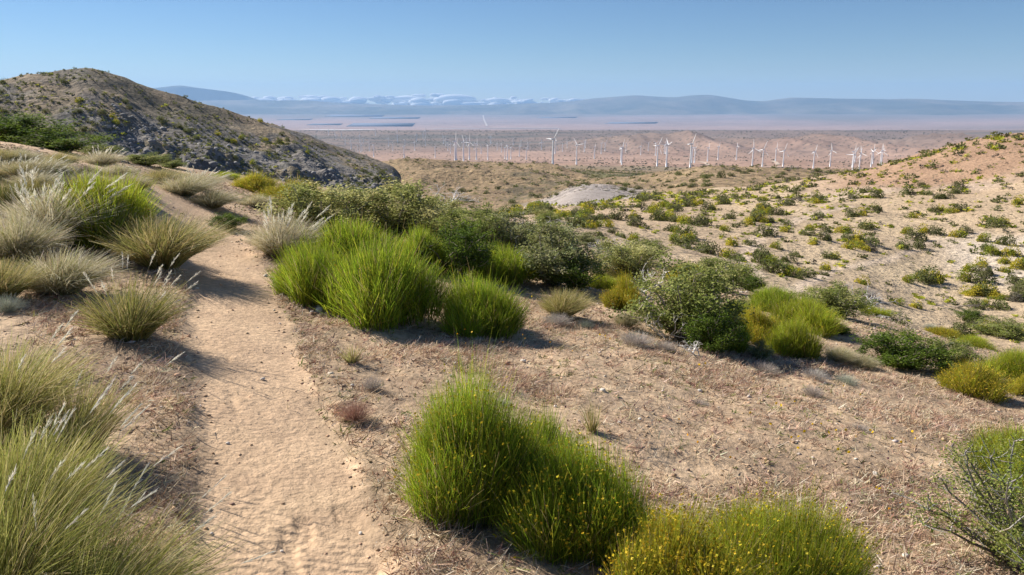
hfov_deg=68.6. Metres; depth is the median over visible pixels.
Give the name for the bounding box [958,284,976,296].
desert shrub
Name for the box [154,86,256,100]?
mountain
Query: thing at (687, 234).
desert shrub
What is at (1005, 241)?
desert shrub
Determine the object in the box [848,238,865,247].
desert shrub
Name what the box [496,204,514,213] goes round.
desert shrub
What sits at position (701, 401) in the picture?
cushion shrub
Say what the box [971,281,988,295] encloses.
desert shrub
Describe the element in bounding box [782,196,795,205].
desert shrub
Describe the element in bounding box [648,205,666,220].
desert shrub
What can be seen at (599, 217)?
desert shrub
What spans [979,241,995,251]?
desert shrub
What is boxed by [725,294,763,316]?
broom shrub
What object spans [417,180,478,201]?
dead shrub
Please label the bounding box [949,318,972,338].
desert shrub
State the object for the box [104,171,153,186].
bunchgrass
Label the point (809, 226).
desert shrub
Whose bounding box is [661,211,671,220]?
desert shrub
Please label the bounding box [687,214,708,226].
desert shrub
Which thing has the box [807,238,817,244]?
desert shrub
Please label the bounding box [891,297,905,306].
desert shrub
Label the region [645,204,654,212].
desert shrub
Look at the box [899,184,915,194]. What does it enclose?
desert shrub
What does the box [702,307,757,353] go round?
broom shrub
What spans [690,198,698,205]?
desert shrub
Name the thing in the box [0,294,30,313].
cushion shrub
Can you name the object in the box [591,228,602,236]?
desert shrub
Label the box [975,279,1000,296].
desert shrub
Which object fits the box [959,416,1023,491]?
broom shrub
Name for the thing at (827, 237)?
desert shrub
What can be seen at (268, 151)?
hill scrub
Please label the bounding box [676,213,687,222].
desert shrub
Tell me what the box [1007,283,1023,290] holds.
desert shrub
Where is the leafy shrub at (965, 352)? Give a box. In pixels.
[918,336,990,373]
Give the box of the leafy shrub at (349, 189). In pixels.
[336,186,366,198]
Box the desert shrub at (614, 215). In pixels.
[608,207,628,220]
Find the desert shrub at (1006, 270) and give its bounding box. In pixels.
[998,265,1014,272]
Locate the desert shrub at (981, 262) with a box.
[972,256,988,267]
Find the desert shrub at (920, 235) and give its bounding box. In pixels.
[904,226,927,241]
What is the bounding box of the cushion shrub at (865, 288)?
[858,287,878,296]
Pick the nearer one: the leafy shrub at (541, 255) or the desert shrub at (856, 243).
the leafy shrub at (541, 255)
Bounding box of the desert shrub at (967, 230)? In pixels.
[958,223,973,233]
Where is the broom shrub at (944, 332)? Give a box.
[921,323,961,338]
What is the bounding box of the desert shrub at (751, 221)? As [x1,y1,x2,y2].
[743,214,755,224]
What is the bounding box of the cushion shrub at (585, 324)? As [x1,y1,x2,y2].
[575,319,595,328]
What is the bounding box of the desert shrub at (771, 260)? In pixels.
[763,252,781,266]
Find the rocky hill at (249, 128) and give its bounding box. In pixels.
[0,68,399,189]
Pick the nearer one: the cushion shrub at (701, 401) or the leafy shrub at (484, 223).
the cushion shrub at (701, 401)
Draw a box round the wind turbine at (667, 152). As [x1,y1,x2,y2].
[665,141,671,166]
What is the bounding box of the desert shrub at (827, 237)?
[815,229,831,240]
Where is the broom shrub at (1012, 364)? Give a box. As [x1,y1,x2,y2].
[976,344,1023,380]
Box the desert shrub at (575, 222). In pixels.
[562,211,587,227]
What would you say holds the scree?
on the rocky hill at (249, 128)
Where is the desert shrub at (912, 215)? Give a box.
[906,212,920,218]
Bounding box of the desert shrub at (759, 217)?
[750,210,765,221]
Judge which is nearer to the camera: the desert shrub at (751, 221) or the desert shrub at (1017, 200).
the desert shrub at (751, 221)
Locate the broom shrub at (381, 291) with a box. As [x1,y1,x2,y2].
[303,221,460,332]
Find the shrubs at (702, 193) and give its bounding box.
[503,131,1023,342]
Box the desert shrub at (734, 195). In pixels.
[730,191,738,198]
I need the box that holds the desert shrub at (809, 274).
[799,266,816,278]
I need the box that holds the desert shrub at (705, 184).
[699,181,711,186]
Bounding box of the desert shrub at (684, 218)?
[679,214,692,223]
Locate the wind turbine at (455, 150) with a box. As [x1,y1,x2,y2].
[453,141,459,160]
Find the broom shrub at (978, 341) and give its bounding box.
[947,333,1000,351]
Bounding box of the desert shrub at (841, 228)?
[834,224,850,233]
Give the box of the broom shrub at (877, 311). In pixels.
[856,305,897,317]
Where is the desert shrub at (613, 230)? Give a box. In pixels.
[607,226,617,233]
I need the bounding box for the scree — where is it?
[103,97,392,189]
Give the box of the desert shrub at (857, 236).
[851,229,863,241]
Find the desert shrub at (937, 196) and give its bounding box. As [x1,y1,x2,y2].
[932,191,944,198]
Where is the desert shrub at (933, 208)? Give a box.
[926,202,939,212]
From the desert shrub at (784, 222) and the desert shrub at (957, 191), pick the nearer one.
the desert shrub at (784, 222)
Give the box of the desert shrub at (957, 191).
[950,186,961,193]
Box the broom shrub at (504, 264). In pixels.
[468,232,548,285]
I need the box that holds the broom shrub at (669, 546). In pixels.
[597,489,765,574]
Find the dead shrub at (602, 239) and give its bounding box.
[588,236,625,249]
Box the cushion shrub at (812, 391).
[800,383,827,398]
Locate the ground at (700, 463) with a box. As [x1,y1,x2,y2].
[0,145,1023,574]
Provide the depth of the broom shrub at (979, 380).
7.82 m
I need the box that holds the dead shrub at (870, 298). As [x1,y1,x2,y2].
[834,280,896,317]
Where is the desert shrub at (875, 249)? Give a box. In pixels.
[861,240,877,251]
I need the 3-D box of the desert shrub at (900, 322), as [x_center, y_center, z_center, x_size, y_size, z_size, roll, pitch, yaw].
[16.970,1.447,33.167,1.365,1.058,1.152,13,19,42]
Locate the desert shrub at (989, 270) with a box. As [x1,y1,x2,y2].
[974,262,993,275]
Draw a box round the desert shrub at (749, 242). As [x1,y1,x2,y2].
[742,237,757,246]
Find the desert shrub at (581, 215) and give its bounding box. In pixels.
[576,211,587,219]
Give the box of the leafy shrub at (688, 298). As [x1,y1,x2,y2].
[599,247,754,339]
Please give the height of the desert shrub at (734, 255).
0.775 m
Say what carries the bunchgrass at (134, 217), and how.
on the ground at (700, 463)
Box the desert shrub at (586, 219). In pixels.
[584,216,595,222]
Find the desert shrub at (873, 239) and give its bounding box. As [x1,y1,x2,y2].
[857,232,882,245]
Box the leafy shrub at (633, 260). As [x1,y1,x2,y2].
[587,237,672,281]
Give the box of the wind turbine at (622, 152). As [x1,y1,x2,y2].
[620,139,624,164]
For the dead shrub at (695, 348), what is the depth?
7.54 m
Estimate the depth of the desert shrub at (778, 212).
77.23 m
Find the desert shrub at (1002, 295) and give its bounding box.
[996,293,1009,299]
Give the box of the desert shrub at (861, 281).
[853,275,869,285]
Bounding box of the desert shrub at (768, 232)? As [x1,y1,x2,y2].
[756,222,778,237]
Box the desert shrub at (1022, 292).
[1008,288,1023,301]
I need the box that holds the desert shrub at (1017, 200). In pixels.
[1011,194,1023,204]
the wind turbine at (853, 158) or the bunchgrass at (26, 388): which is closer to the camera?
the bunchgrass at (26, 388)
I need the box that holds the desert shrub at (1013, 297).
[1005,291,1023,302]
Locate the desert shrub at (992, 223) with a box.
[985,215,1008,227]
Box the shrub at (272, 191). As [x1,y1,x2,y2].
[249,174,327,208]
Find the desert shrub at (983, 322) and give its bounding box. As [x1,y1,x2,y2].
[978,320,997,332]
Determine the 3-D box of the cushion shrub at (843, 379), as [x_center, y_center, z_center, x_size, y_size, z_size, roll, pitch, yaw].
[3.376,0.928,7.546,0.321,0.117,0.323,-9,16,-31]
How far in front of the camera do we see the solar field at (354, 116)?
35669.77 m
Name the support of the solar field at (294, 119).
on the desert plain
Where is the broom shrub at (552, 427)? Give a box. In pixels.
[518,392,580,461]
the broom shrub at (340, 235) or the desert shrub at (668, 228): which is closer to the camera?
the broom shrub at (340, 235)
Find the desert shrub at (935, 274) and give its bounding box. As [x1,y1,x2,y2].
[922,265,942,280]
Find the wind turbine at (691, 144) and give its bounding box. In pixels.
[688,135,695,166]
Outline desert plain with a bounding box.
[240,114,1023,170]
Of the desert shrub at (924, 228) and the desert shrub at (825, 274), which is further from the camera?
the desert shrub at (924, 228)
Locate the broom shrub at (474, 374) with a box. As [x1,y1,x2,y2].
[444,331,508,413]
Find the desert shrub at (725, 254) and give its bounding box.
[719,247,737,258]
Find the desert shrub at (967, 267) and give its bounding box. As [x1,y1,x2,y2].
[961,263,978,272]
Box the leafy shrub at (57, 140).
[0,126,119,153]
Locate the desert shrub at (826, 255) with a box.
[820,249,835,258]
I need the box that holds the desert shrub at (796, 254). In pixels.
[790,250,800,257]
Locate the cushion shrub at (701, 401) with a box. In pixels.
[691,398,709,406]
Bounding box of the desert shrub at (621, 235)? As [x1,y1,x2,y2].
[615,230,624,237]
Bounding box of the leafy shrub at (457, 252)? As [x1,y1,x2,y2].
[414,215,501,277]
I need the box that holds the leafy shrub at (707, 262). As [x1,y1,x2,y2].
[688,254,761,292]
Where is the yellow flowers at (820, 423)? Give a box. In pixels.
[510,288,915,536]
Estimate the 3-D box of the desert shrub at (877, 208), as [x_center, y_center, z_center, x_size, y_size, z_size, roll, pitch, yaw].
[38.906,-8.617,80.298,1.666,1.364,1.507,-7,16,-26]
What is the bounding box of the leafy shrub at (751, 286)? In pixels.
[739,272,767,290]
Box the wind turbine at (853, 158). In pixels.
[847,148,858,169]
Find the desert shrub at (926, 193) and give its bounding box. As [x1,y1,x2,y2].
[918,188,934,195]
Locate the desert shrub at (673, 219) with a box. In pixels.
[668,215,676,222]
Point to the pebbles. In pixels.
(492, 392)
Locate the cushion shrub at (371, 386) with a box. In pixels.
[360,375,384,391]
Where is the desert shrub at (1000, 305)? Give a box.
[990,295,1010,310]
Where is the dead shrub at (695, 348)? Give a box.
[677,341,701,355]
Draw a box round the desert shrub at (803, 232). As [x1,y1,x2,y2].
[800,227,816,235]
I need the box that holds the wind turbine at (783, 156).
[780,145,787,166]
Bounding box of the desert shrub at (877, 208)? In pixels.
[869,201,883,211]
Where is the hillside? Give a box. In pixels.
[514,133,1023,352]
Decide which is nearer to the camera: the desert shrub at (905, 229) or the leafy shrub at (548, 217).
the leafy shrub at (548, 217)
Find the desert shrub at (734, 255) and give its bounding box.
[727,251,744,261]
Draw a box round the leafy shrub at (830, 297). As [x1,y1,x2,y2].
[790,279,879,318]
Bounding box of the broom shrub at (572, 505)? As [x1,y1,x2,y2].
[484,409,667,570]
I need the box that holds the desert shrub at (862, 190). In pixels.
[859,185,872,192]
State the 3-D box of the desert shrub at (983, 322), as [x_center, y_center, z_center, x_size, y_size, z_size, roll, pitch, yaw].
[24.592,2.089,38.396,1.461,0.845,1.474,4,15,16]
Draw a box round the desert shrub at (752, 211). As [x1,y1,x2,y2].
[750,205,765,214]
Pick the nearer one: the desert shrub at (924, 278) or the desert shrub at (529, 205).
the desert shrub at (924, 278)
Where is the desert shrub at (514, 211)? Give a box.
[508,207,521,215]
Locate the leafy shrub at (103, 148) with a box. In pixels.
[78,143,126,155]
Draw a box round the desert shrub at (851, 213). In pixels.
[844,206,862,217]
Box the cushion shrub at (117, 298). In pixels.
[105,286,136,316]
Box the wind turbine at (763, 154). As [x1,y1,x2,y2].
[757,143,767,166]
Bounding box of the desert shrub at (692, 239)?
[690,238,698,244]
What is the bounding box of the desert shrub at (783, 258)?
[780,251,797,262]
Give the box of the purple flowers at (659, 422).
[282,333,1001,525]
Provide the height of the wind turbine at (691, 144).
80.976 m
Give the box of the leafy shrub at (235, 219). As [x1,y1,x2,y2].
[206,211,250,228]
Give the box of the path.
[0,141,378,574]
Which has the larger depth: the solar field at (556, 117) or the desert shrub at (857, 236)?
the solar field at (556, 117)
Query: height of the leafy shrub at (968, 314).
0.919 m
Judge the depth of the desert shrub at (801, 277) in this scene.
40.72 m
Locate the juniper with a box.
[716,168,725,177]
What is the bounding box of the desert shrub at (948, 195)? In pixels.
[939,190,954,198]
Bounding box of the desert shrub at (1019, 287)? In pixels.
[1008,280,1023,292]
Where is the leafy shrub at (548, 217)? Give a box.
[534,210,565,223]
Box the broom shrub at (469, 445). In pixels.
[387,327,565,531]
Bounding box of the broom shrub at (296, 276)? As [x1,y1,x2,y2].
[254,222,348,308]
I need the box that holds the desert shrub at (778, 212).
[767,205,786,215]
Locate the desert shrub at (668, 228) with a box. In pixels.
[662,222,677,231]
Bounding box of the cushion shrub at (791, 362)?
[779,359,799,366]
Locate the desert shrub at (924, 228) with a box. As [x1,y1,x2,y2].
[918,223,927,232]
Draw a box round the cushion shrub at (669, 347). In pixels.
[648,338,681,351]
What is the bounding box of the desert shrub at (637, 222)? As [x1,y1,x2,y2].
[626,213,644,226]
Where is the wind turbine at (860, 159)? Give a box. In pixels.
[857,149,865,170]
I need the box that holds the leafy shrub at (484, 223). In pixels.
[420,201,514,250]
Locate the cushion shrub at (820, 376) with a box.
[800,369,831,381]
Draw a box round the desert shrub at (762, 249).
[753,244,772,257]
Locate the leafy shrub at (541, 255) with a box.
[510,218,613,286]
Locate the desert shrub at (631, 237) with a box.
[627,231,639,240]
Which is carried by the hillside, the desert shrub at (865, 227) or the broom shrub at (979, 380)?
the desert shrub at (865, 227)
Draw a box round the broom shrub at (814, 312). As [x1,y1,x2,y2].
[761,289,863,337]
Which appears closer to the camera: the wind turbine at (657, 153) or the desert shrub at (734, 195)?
the desert shrub at (734, 195)
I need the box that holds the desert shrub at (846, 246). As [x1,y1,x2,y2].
[841,241,856,249]
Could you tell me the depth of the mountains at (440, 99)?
65423.99 m
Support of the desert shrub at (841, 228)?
on the hillside
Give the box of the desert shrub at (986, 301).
[981,296,991,305]
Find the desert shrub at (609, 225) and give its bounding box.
[602,218,613,227]
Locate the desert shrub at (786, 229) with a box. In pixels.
[779,224,789,232]
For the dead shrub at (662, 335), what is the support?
on the ground at (700, 463)
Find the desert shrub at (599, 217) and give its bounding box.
[596,213,605,220]
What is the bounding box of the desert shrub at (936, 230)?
[927,223,946,235]
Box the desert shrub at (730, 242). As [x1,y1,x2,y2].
[725,234,738,245]
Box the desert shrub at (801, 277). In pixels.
[794,270,806,279]
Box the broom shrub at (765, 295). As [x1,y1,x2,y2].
[741,279,803,311]
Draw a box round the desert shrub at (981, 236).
[975,232,990,241]
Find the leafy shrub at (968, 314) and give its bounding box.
[953,307,986,321]
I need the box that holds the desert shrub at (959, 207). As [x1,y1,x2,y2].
[950,201,969,211]
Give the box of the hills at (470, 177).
[381,158,851,210]
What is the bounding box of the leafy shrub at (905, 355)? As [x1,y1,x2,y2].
[850,323,960,372]
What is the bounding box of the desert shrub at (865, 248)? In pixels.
[856,242,870,251]
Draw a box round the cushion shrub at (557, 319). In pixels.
[537,311,574,326]
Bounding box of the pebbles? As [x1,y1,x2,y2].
[0,144,1023,574]
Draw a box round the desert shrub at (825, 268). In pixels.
[819,262,830,270]
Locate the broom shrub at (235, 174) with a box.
[205,170,244,179]
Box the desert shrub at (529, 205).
[525,202,534,209]
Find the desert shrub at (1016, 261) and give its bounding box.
[1009,255,1023,268]
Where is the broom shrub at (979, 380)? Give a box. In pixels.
[931,349,1021,403]
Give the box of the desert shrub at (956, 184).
[951,179,965,187]
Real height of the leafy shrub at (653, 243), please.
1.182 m
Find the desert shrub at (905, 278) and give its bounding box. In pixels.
[901,274,914,282]
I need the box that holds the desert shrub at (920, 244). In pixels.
[911,236,925,249]
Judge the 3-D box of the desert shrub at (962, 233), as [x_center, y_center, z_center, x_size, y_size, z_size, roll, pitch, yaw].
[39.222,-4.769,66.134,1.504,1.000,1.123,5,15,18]
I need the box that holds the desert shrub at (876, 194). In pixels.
[868,186,884,197]
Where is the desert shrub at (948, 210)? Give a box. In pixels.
[942,206,959,213]
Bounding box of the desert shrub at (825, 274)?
[816,269,829,275]
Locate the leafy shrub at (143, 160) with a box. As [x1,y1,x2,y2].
[119,151,183,165]
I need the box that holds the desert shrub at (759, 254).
[751,245,769,262]
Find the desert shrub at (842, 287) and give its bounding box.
[832,280,847,294]
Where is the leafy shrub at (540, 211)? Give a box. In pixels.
[533,208,554,216]
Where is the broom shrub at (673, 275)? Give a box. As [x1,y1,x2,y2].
[665,258,704,284]
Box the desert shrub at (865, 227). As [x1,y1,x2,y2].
[856,219,875,229]
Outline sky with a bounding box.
[0,0,1023,104]
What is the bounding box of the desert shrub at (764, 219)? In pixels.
[759,215,768,222]
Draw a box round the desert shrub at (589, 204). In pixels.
[586,201,596,209]
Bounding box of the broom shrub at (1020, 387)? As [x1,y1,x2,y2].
[1003,372,1023,395]
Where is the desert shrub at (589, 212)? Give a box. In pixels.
[578,206,591,215]
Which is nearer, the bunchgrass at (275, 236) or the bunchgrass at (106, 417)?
the bunchgrass at (106, 417)
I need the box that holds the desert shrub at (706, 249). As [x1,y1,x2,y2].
[700,239,722,255]
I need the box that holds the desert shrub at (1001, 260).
[996,254,1012,264]
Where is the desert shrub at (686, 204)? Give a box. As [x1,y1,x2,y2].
[681,198,693,206]
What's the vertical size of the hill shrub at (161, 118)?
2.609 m
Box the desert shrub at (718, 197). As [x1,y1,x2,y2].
[714,193,727,200]
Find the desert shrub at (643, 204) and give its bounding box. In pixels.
[636,202,647,207]
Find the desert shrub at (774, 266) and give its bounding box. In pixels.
[754,254,789,274]
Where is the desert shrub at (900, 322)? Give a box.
[883,309,912,326]
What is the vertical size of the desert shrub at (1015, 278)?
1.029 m
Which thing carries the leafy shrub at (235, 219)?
on the path
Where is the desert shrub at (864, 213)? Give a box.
[856,207,867,215]
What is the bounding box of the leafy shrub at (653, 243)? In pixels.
[625,237,676,262]
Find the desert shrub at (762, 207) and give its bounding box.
[754,203,764,209]
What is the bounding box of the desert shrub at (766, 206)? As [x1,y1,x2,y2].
[758,199,770,208]
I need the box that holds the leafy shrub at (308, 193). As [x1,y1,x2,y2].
[254,178,380,234]
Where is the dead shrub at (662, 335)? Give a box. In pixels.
[641,311,689,339]
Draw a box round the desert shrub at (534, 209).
[525,202,549,214]
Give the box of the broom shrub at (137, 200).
[15,161,174,249]
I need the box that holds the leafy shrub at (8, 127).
[0,110,83,141]
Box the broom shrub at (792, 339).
[758,313,828,359]
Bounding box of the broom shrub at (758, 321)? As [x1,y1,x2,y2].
[739,303,786,345]
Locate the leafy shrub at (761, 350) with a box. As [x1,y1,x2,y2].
[744,339,776,360]
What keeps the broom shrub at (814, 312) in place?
on the ground at (700, 463)
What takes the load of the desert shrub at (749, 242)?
on the hillside
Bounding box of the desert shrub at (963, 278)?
[955,267,971,281]
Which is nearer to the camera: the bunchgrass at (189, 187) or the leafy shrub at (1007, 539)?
the leafy shrub at (1007, 539)
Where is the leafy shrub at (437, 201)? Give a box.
[412,193,476,237]
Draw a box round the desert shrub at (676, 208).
[667,203,682,211]
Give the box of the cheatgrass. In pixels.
[14,241,1023,574]
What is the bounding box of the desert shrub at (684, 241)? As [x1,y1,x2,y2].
[670,230,691,246]
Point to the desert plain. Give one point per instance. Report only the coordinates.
(915, 140)
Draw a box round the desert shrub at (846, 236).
[840,230,855,240]
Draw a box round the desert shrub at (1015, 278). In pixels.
[1004,272,1023,284]
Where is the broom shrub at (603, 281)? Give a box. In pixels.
[586,274,625,290]
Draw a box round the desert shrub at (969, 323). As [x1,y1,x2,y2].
[964,318,978,326]
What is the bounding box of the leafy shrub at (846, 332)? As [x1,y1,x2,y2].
[833,324,853,334]
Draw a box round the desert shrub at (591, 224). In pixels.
[585,219,597,228]
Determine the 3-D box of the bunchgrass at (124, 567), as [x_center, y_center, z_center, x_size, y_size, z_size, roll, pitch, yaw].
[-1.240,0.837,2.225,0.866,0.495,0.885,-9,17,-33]
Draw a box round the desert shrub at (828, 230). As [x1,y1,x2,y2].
[820,224,830,232]
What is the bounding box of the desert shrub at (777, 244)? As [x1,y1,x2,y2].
[769,240,782,248]
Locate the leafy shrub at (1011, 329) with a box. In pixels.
[963,314,1023,340]
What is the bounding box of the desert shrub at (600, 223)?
[595,219,603,226]
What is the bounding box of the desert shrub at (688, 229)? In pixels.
[674,220,698,238]
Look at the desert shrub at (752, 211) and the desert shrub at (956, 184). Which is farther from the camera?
the desert shrub at (956, 184)
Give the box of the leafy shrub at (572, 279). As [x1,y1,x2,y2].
[546,247,608,290]
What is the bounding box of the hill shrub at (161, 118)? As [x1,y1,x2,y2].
[156,114,165,120]
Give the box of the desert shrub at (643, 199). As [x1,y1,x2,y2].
[640,194,649,200]
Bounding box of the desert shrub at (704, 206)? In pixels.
[699,200,716,210]
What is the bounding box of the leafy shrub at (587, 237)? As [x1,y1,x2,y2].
[572,231,604,245]
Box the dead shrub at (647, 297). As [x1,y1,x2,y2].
[629,267,668,305]
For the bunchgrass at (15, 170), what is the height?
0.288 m
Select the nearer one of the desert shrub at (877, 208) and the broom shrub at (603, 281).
the broom shrub at (603, 281)
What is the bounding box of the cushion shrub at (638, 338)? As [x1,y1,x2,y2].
[617,329,654,346]
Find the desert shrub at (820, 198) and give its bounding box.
[810,194,830,202]
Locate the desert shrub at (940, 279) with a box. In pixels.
[928,270,944,284]
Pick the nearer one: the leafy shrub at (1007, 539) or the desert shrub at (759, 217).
the leafy shrub at (1007, 539)
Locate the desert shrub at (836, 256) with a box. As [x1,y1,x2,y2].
[830,251,840,258]
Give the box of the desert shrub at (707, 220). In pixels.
[696,213,712,225]
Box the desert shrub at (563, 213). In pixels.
[555,209,571,217]
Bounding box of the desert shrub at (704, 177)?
[700,174,710,178]
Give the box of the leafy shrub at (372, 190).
[356,187,395,202]
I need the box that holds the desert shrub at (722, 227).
[718,223,730,231]
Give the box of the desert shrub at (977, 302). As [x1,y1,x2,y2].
[962,296,988,309]
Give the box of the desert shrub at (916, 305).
[908,298,923,308]
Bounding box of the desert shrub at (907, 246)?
[895,239,913,249]
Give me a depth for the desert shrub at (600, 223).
53.24 m
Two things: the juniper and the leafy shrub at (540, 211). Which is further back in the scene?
the juniper
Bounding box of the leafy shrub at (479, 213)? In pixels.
[471,208,496,217]
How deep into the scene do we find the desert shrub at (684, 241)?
50.97 m
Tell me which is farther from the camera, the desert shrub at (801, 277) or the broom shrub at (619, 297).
the desert shrub at (801, 277)
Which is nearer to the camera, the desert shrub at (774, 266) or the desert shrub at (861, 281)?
the desert shrub at (774, 266)
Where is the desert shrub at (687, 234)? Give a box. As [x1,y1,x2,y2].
[680,231,697,240]
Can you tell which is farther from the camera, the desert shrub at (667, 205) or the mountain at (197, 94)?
the mountain at (197, 94)
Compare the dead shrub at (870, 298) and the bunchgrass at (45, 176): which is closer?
the bunchgrass at (45, 176)
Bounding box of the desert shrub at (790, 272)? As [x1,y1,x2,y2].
[784,264,799,277]
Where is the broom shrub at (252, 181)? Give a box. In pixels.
[227,170,280,191]
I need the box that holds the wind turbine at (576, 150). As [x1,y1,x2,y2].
[574,139,581,163]
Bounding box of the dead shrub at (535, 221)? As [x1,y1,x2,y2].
[501,211,564,224]
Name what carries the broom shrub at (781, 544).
on the ground at (700, 463)
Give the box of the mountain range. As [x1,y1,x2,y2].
[196,95,1023,114]
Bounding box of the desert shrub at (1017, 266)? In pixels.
[1016,259,1023,270]
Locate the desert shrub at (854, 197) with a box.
[847,190,860,198]
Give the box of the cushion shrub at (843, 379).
[831,373,860,386]
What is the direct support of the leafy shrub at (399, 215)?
on the ground at (700, 463)
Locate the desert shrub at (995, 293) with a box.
[984,284,999,297]
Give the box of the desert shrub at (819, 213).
[813,209,825,217]
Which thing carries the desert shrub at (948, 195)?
on the hillside
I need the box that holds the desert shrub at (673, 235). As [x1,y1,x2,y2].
[668,232,679,241]
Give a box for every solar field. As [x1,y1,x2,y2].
[278,119,310,119]
[308,123,342,124]
[324,115,383,116]
[346,123,414,126]
[369,117,420,118]
[538,117,575,117]
[604,122,657,123]
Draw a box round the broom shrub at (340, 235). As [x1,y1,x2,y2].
[295,209,404,261]
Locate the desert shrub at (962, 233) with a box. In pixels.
[948,228,966,237]
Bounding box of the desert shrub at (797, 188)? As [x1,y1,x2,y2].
[791,184,803,190]
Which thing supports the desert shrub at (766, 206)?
on the hillside
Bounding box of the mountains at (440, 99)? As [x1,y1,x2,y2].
[252,93,585,104]
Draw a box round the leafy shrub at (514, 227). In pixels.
[482,207,560,254]
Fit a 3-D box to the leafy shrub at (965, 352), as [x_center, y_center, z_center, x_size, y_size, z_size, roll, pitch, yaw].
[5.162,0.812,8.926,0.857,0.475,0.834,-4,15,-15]
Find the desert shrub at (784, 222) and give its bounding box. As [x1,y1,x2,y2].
[780,219,793,225]
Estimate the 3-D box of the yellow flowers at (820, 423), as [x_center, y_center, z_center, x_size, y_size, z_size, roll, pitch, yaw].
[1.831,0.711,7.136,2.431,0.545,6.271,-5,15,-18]
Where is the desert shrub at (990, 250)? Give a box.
[983,244,999,255]
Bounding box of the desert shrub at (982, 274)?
[969,266,998,284]
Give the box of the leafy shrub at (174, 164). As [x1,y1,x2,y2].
[157,160,187,167]
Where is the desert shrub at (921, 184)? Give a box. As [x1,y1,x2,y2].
[914,179,926,186]
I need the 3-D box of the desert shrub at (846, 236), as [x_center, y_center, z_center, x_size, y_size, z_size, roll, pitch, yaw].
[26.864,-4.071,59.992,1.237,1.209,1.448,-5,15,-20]
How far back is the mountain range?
42264.90 m
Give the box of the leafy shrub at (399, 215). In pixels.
[313,174,455,240]
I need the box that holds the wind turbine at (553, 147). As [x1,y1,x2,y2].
[546,129,558,163]
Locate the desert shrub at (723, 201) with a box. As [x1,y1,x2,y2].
[718,195,730,204]
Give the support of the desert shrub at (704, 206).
on the hillside
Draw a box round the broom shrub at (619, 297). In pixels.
[598,268,643,310]
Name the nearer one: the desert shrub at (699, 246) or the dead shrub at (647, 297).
the dead shrub at (647, 297)
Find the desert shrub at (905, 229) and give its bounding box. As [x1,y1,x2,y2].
[900,226,913,233]
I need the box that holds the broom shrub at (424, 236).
[391,219,447,273]
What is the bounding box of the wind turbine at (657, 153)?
[654,139,661,165]
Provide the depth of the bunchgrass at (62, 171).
9.32 m
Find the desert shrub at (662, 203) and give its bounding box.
[659,199,666,207]
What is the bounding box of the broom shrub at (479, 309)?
[429,260,537,339]
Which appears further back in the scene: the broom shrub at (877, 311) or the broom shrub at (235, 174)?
the broom shrub at (877, 311)
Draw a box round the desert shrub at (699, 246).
[692,241,706,251]
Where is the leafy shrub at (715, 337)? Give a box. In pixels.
[681,305,752,353]
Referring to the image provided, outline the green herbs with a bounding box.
[2,144,1021,574]
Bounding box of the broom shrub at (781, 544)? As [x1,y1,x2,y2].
[692,471,888,574]
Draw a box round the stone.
[315,307,322,312]
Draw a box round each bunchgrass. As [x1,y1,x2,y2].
[0,147,46,161]
[0,148,31,159]
[0,156,27,166]
[0,156,33,175]
[0,159,51,178]
[0,160,49,177]
[0,166,134,242]
[0,176,40,214]
[0,186,65,219]
[0,206,82,263]
[0,252,59,301]
[0,312,110,448]
[0,352,183,461]
[0,376,151,545]
[0,403,182,574]
[0,462,274,574]
[1,154,68,175]
[3,147,44,158]
[3,163,70,184]
[3,177,65,195]
[5,242,133,297]
[28,155,85,172]
[38,149,86,165]
[47,166,73,175]
[56,169,85,181]
[59,164,84,174]
[60,170,114,187]
[60,252,199,341]
[71,178,129,189]
[72,162,115,176]
[79,146,128,167]
[82,208,169,250]
[83,209,243,269]
[103,162,142,176]
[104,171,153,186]
[125,175,159,191]
[136,166,191,184]
[153,170,225,196]
[178,165,236,185]
[181,187,247,208]
[232,192,280,207]
[233,195,332,257]
[332,343,367,363]
[530,286,601,317]
[579,397,605,432]
[610,310,644,326]
[820,344,863,364]
[848,354,884,369]
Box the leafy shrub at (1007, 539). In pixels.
[887,422,1023,573]
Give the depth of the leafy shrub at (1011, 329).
37.55 m
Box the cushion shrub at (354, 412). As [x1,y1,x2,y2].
[333,397,374,422]
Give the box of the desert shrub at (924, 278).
[911,266,936,284]
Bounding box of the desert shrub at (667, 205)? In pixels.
[664,201,672,209]
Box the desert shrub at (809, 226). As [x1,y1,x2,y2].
[804,223,815,229]
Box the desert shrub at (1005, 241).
[993,232,1016,245]
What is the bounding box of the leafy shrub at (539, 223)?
[521,216,573,249]
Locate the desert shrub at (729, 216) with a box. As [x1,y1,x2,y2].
[724,211,736,218]
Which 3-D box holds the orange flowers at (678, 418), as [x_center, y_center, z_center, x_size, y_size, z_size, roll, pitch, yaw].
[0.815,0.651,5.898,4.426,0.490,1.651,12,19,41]
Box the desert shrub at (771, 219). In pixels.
[764,213,774,222]
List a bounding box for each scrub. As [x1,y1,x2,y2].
[0,67,400,189]
[296,130,953,170]
[389,156,856,208]
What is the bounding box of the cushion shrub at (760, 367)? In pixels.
[745,361,781,376]
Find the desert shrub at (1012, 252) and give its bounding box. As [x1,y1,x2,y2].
[1001,244,1022,256]
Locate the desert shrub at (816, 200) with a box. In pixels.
[809,198,819,203]
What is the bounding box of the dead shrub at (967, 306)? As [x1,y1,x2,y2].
[913,290,988,317]

